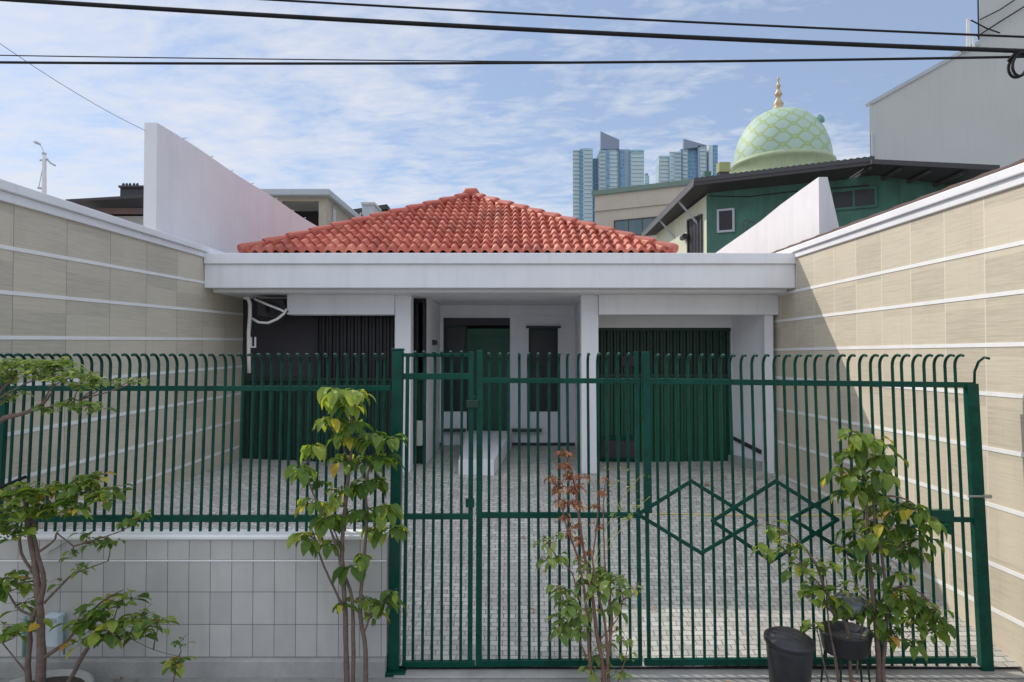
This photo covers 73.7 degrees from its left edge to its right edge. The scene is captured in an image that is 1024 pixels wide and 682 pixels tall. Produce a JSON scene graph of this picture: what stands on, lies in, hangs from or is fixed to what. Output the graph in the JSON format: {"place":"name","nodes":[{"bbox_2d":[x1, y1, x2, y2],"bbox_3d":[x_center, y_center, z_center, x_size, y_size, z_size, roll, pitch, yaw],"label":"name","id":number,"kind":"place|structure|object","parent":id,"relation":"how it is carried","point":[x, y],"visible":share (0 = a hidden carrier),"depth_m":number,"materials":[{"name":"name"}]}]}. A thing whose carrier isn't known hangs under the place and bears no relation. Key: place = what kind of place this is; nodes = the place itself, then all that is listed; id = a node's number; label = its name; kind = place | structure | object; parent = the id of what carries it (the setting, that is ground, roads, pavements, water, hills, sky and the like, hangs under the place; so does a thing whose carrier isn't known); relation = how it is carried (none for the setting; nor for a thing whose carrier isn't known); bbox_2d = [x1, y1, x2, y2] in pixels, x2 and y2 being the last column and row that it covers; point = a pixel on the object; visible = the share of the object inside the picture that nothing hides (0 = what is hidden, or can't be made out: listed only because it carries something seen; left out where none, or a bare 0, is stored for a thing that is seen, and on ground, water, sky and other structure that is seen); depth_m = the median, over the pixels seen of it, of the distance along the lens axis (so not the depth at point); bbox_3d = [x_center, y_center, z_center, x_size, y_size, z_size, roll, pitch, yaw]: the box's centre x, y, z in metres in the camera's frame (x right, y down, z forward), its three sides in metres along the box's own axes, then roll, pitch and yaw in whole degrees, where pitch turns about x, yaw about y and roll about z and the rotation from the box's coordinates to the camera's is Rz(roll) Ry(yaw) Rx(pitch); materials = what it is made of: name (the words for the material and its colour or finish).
{"place":"outdoors","nodes":[
{"label":"outdoors","id":0,"kind":"place"},
{"bbox_2d":[65,195,143,225],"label":"dark house","id":1,"kind":"structure","parent":0,"point":[129,208],"depth_m":14.76,"materials":[{"name":"brown wood"}]},
{"bbox_2d":[118,183,143,195],"bbox_3d":[-8.547,-3.339,15.575,0.590,0.494,0.500,0,-1,0],"label":"chimney","id":2,"kind":"object","parent":1,"relation":"on","point":[126,189],"visible":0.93,"depth_m":15.38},
{"bbox_2d":[0,55,523,61],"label":"cable","id":3,"kind":"object","parent":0,"point":[262,58],"visible":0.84,"depth_m":5.19,"materials":[{"name":"rubber"}]},
{"bbox_2d":[261,189,363,225],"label":"concrete building","id":4,"kind":"structure","parent":0,"point":[320,207],"depth_m":30.43,"materials":[{"name":"beige concrete"}]},
{"bbox_2d":[332,205,337,221],"bbox_3d":[-8.169,-5.514,31.454,0.058,1.317,0.856,0,-1,-1],"label":"window","id":5,"kind":"structure","parent":4,"relation":"in","point":[334,210],"depth_m":31.42,"materials":[{"name":"white glass"}]},
{"bbox_2d":[353,204,389,214],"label":"house","id":6,"kind":"structure","parent":0,"point":[385,207],"depth_m":43.90,"materials":[{"name":"grey wood"}]},
{"bbox_2d":[0,0,979,216],"label":"sky","id":7,"kind":"structure","parent":0,"point":[396,136],"materials":[{"name":"blue"}]},
{"bbox_2d":[0,56,1023,64],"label":"cable","id":8,"kind":"object","parent":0,"point":[470,63],"visible":1,"depth_m":5.14,"materials":[{"name":"rubber"}]},
{"bbox_2d":[0,677,1023,681],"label":"pavement","id":9,"kind":"structure","parent":0,"point":[388,679],"depth_m":5.25,"materials":[{"name":"concrete"}]},
{"bbox_2d":[9,669,94,681],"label":"plant pot","id":10,"kind":"object","parent":9,"relation":"on","point":[59,675],"visible":0.77,"depth_m":5.08,"materials":[{"name":"ceramic"}]},
{"bbox_2d":[0,471,195,681],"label":"potted shrub","id":11,"kind":"object","parent":10,"relation":"in","point":[93,616],"visible":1,"depth_m":4.93,"materials":[{"name":"green plant"}]},
{"bbox_2d":[0,354,148,424],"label":"tree","id":12,"kind":"object","parent":9,"relation":"on","point":[30,364],"visible":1,"depth_m":4.97,"materials":[{"name":"green plant"}]},
{"bbox_2d":[284,387,409,681],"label":"shrub","id":13,"kind":"object","parent":9,"relation":"on","point":[324,523],"visible":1,"depth_m":5.05,"materials":[{"name":"green plant"}]},
{"bbox_2d":[385,348,407,676],"bbox_3d":[-0.932,1.336,5.471,0.200,2.557,0.278,0,-1,0],"label":"gate post","id":14,"kind":"object","parent":9,"relation":"on","point":[394,624],"visible":0.84,"depth_m":5.45,"materials":[{"name":"green metal"}]},
{"bbox_2d":[402,351,478,666],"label":"pedestrian gate","id":15,"kind":"structure","parent":14,"relation":"attached to","point":[471,405],"depth_m":5.48,"materials":[{"name":"green metal"}]},
{"bbox_2d":[533,448,654,681],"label":"shrub","id":16,"kind":"object","parent":9,"relation":"on","point":[593,583],"visible":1,"depth_m":5.07,"materials":[{"name":"green plant"}]},
{"bbox_2d":[393,669,1023,678],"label":"threshold","id":17,"kind":"object","parent":9,"relation":"on","point":[686,674],"visible":0.81,"depth_m":5.32,"materials":[{"name":"grey concrete"}]},
{"bbox_2d":[763,624,815,681],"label":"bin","id":18,"kind":"object","parent":9,"relation":"on","point":[790,651],"visible":0.98,"depth_m":4.82,"materials":[{"name":"black plastic"}]},
{"bbox_2d":[817,620,873,681],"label":"plant pot","id":19,"kind":"object","parent":9,"relation":"on","point":[854,648],"visible":0.93,"depth_m":5.08,"materials":[{"name":"black plastic"}]},
{"bbox_2d":[822,592,867,620],"bbox_3d":[2.531,2.006,5.146,0.332,0.200,0.280,0,-1,0],"label":"sack","id":20,"kind":"object","parent":19,"relation":"in","point":[858,605],"visible":0.51,"depth_m":5.10,"materials":[{"name":"grey plastic"}]},
{"bbox_2d":[751,428,956,681],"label":"shrub","id":21,"kind":"object","parent":9,"relation":"on","point":[859,445],"visible":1,"depth_m":5.03,"materials":[{"name":"green plant"}]},
{"bbox_2d":[957,356,993,670],"bbox_3d":[3.697,1.368,5.469,0.299,2.494,0.215,0,-1,0],"label":"gate post","id":22,"kind":"object","parent":9,"relation":"on","point":[977,495],"visible":1,"depth_m":5.46,"materials":[{"name":"green metal"}]},
{"bbox_2d":[636,352,975,665],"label":"driveway gate","id":23,"kind":"structure","parent":22,"relation":"attached to","point":[947,519],"depth_m":5.49,"materials":[{"name":"green metal"}]},
{"bbox_2d":[656,513,890,517],"bbox_3d":[2.218,1.443,5.613,2.063,0.048,0.227,0,-1,0],"label":"rope","id":24,"kind":"object","parent":23,"relation":"attached to","point":[751,515],"visible":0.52,"depth_m":5.71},
{"bbox_2d":[0,0,1023,52],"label":"cable","id":25,"kind":"object","parent":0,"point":[533,29],"visible":1,"depth_m":5.04,"materials":[{"name":"rubber"}]},
{"bbox_2d":[1007,51,1023,78],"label":"cable coil","id":26,"kind":"object","parent":25,"relation":"hanging from","point":[1012,59],"visible":1,"depth_m":5.04,"materials":[{"name":"rubber"}]},
{"bbox_2d":[40,445,1020,666],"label":"driveway","id":27,"kind":"structure","parent":0,"point":[1002,659],"depth_m":7.26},
{"bbox_2d":[458,431,511,474],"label":"ramp","id":28,"kind":"structure","parent":27,"relation":"on","point":[494,447],"depth_m":10.73,"materials":[{"name":"white paint"}]},
{"bbox_2d":[204,188,795,472],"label":"house","id":29,"kind":"structure","parent":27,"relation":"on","point":[468,270],"depth_m":10.62,"materials":[{"name":"white paint"}]},
{"bbox_2d":[243,296,287,372],"bbox_3d":[-3.555,-0.098,9.783,0.740,1.120,0.134,0,-1,21],"label":"drain pipe","id":30,"kind":"object","parent":29,"relation":"attached to","point":[249,337],"visible":1,"depth_m":9.88,"materials":[{"name":"white plastic"}]},
{"bbox_2d":[256,297,291,318],"bbox_3d":[-3.503,-0.486,10.118,0.488,0.312,0.450,0,-1,0],"label":"ventilator","id":31,"kind":"object","parent":29,"relation":"attached to","point":[263,310],"visible":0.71,"depth_m":9.99,"materials":[{"name":"black metal"}]},
{"bbox_2d":[242,298,426,463],"bbox_3d":[-2.767,0.624,10.634,2.865,2.570,0.090,0,-1,0],"label":"garage door","id":32,"kind":"structure","parent":29,"relation":"in","point":[369,335],"depth_m":10.64,"materials":[{"name":"green paint"}]},
{"bbox_2d":[444,325,466,410],"bbox_3d":[-1.052,0.506,12.662,0.427,1.591,0.060,0,-1,0],"label":"window","id":33,"kind":"structure","parent":29,"relation":"in","point":[455,336],"depth_m":12.65,"materials":[{"name":"black glass"}]},
{"bbox_2d":[467,329,509,430],"bbox_3d":[-0.437,0.840,12.619,0.796,2.142,0.112,0,-1,0],"label":"front door","id":34,"kind":"structure","parent":29,"relation":"in","point":[493,341],"depth_m":12.64,"materials":[{"name":"green wood"}]},
{"bbox_2d":[526,326,560,410],"bbox_3d":[0.578,0.512,12.612,0.641,1.576,0.160,0,-1,0],"label":"window","id":35,"kind":"structure","parent":29,"relation":"in","point":[543,340],"depth_m":12.65,"materials":[{"name":"green paint"}]},
{"bbox_2d":[598,328,730,461],"bbox_3d":[2.438,0.862,10.937,2.129,2.146,0.115,0,-1,0],"label":"garage door","id":36,"kind":"structure","parent":29,"relation":"in","point":[661,341],"depth_m":10.94,"materials":[{"name":"green metal"}]},
{"bbox_2d":[476,350,641,666],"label":"driveway gate","id":37,"kind":"structure","parent":27,"relation":"on","point":[538,515],"depth_m":5.48,"materials":[{"name":"green metal"}]},
{"bbox_2d":[573,132,643,222],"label":"glass tower","id":38,"kind":"structure","parent":0,"point":[612,165],"depth_m":552.99,"materials":[{"name":"glass"}]},
{"bbox_2d":[592,179,692,239],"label":"beige building","id":39,"kind":"structure","parent":0,"point":[637,209],"depth_m":39.03,"materials":[{"name":"paint"}]},
{"bbox_2d":[614,216,656,235],"bbox_3d":[7.050,-6.497,38.975,2.550,0.999,0.078,-1,-1,27],"label":"window","id":40,"kind":"structure","parent":39,"relation":"in","point":[637,226],"depth_m":38.99,"materials":[{"name":"blue glass"}]},
{"bbox_2d":[264,0,1023,37],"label":"cable","id":41,"kind":"object","parent":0,"point":[662,20],"visible":1,"depth_m":5.25,"materials":[{"name":"rubber"}]},
{"bbox_2d":[644,173,648,184],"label":"glass tower","id":42,"kind":"structure","parent":0,"point":[646,178],"depth_m":754.05,"materials":[{"name":"glass"}]},
{"bbox_2d":[655,139,717,182],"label":"glass tower","id":43,"kind":"structure","parent":0,"point":[691,160],"depth_m":555.10,"materials":[{"name":"glass"}]},
{"bbox_2d":[702,171,710,176],"bbox_3d":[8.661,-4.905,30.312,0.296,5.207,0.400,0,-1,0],"label":"roof vent","id":44,"kind":"object","parent":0,"point":[706,173],"visible":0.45,"depth_m":30.17,"materials":[{"name":"green paint"}]},
{"bbox_2d":[408,666,1007,668],"bbox_3d":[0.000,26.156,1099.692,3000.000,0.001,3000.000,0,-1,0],"label":"ground","id":45,"kind":"structure","parent":0,"point":[753,667],"depth_m":5.54,"materials":[{"name":"concrete"}]},
{"bbox_2d":[33,141,55,193],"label":"lamp mast","id":46,"kind":"object","parent":45,"relation":"on","point":[44,174],"visible":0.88,"depth_m":40.16,"materials":[{"name":"white metal"}]},
{"bbox_2d":[0,179,242,528],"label":"boundary wall","id":47,"kind":"structure","parent":45,"relation":"on","point":[78,278],"depth_m":7.37,"materials":[{"name":"beige tile"}]},
{"bbox_2d":[0,529,389,677],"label":"wall","id":48,"kind":"structure","parent":45,"relation":"on","point":[252,603],"depth_m":5.36,"materials":[{"name":"tile"}]},
{"bbox_2d":[22,612,64,656],"bbox_3d":[-3.647,2.283,5.294,0.328,0.337,0.098,0,-1,0],"label":"meter box","id":49,"kind":"object","parent":48,"relation":"attached to","point":[55,637],"visible":0.63,"depth_m":5.26,"materials":[{"name":"plastic"}]},
{"bbox_2d":[0,353,390,531],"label":"fence panel","id":50,"kind":"object","parent":48,"relation":"on","point":[210,518],"visible":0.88,"depth_m":5.53,"materials":[{"name":"green paint"}]},
{"bbox_2d":[0,475,26,488],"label":"stick","id":51,"kind":"object","parent":50,"relation":"attached to","point":[13,481],"visible":0.88,"depth_m":5.41,"materials":[{"name":"wood"}]},
{"bbox_2d":[143,123,315,252],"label":"party wall","id":52,"kind":"structure","parent":45,"relation":"on","point":[193,193],"depth_m":10.03,"materials":[{"name":"white paint"}]},
{"bbox_2d":[1,44,143,129],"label":"cable","id":53,"kind":"object","parent":52,"relation":"attached to","point":[70,89],"visible":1,"depth_m":7.43,"materials":[{"name":"rubber"}]},
{"bbox_2d":[361,202,380,215],"bbox_3d":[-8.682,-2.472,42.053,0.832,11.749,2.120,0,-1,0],"label":"rooftop cabin","id":54,"kind":"object","parent":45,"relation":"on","point":[368,208],"visible":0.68,"depth_m":41.18,"materials":[{"name":"white paint"}]},
{"bbox_2d":[716,177,838,252],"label":"party wall","id":55,"kind":"structure","parent":45,"relation":"on","point":[808,211],"depth_m":10.90,"materials":[{"name":"white paint"}]},
{"bbox_2d":[641,156,949,252],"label":"green house","id":56,"kind":"structure","parent":45,"relation":"on","point":[708,214],"depth_m":19.38,"materials":[{"name":"paint"}]},
{"bbox_2d":[687,214,702,252],"bbox_3d":[5.578,-3.087,20.853,0.058,1.405,0.945,0,-1,-12],"label":"window","id":57,"kind":"structure","parent":56,"relation":"in","point":[694,231],"depth_m":20.80,"materials":[{"name":"grey metal"}]},
{"bbox_2d":[717,208,734,232],"bbox_3d":[6.231,-3.513,19.897,0.497,0.686,0.058,-1,-1,27],"label":"window","id":58,"kind":"structure","parent":56,"relation":"in","point":[725,217],"depth_m":19.89,"materials":[{"name":"white glass"}]},
{"bbox_2d":[831,186,876,210],"bbox_3d":[9.193,-3.827,18.366,1.115,0.553,0.058,-1,-1,27],"label":"window","id":59,"kind":"structure","parent":56,"relation":"in","point":[864,197],"depth_m":18.35,"materials":[{"name":"glass"}]},
{"bbox_2d":[850,159,999,187],"bbox_3d":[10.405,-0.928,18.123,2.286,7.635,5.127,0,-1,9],"label":"roof","id":60,"kind":"object","parent":56,"relation":"attached to","point":[939,173],"visible":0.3,"depth_m":16.90,"materials":[{"name":"grey metal"}]},
{"bbox_2d":[773,163,1023,672],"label":"boundary wall","id":61,"kind":"structure","parent":45,"relation":"on","point":[939,273],"depth_m":6.46,"materials":[{"name":"beige tile"}]},
{"bbox_2d":[771,158,1023,252],"bbox_3d":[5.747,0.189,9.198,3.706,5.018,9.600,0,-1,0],"label":"coping","id":62,"kind":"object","parent":61,"relation":"on","point":[1020,161],"depth_m":6.92,"materials":[{"name":"white paint"}]},
{"bbox_2d":[716,162,730,174],"bbox_3d":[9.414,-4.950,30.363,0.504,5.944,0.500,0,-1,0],"label":"water tank","id":63,"kind":"object","parent":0,"point":[722,168],"visible":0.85,"depth_m":30.18,"materials":[{"name":"yellow plastic"}]},
{"bbox_2d":[730,77,836,173],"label":"mosque","id":64,"kind":"structure","parent":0,"point":[778,135],"depth_m":41.91,"materials":[{"name":"green paint"}]},
{"bbox_2d":[817,114,824,122],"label":"loudspeaker","id":65,"kind":"object","parent":64,"relation":"attached to","point":[820,118],"visible":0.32,"depth_m":42.53,"materials":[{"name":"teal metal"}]},
{"bbox_2d":[865,0,1023,167],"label":"grey block","id":66,"kind":"structure","parent":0,"point":[969,111],"depth_m":19.95,"materials":[{"name":"white paint"}]},
{"bbox_2d":[966,0,1023,51],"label":"antenna","id":67,"kind":"object","parent":66,"relation":"on","point":[978,24],"visible":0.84,"depth_m":19.87,"materials":[{"name":"metal"}]}
]}

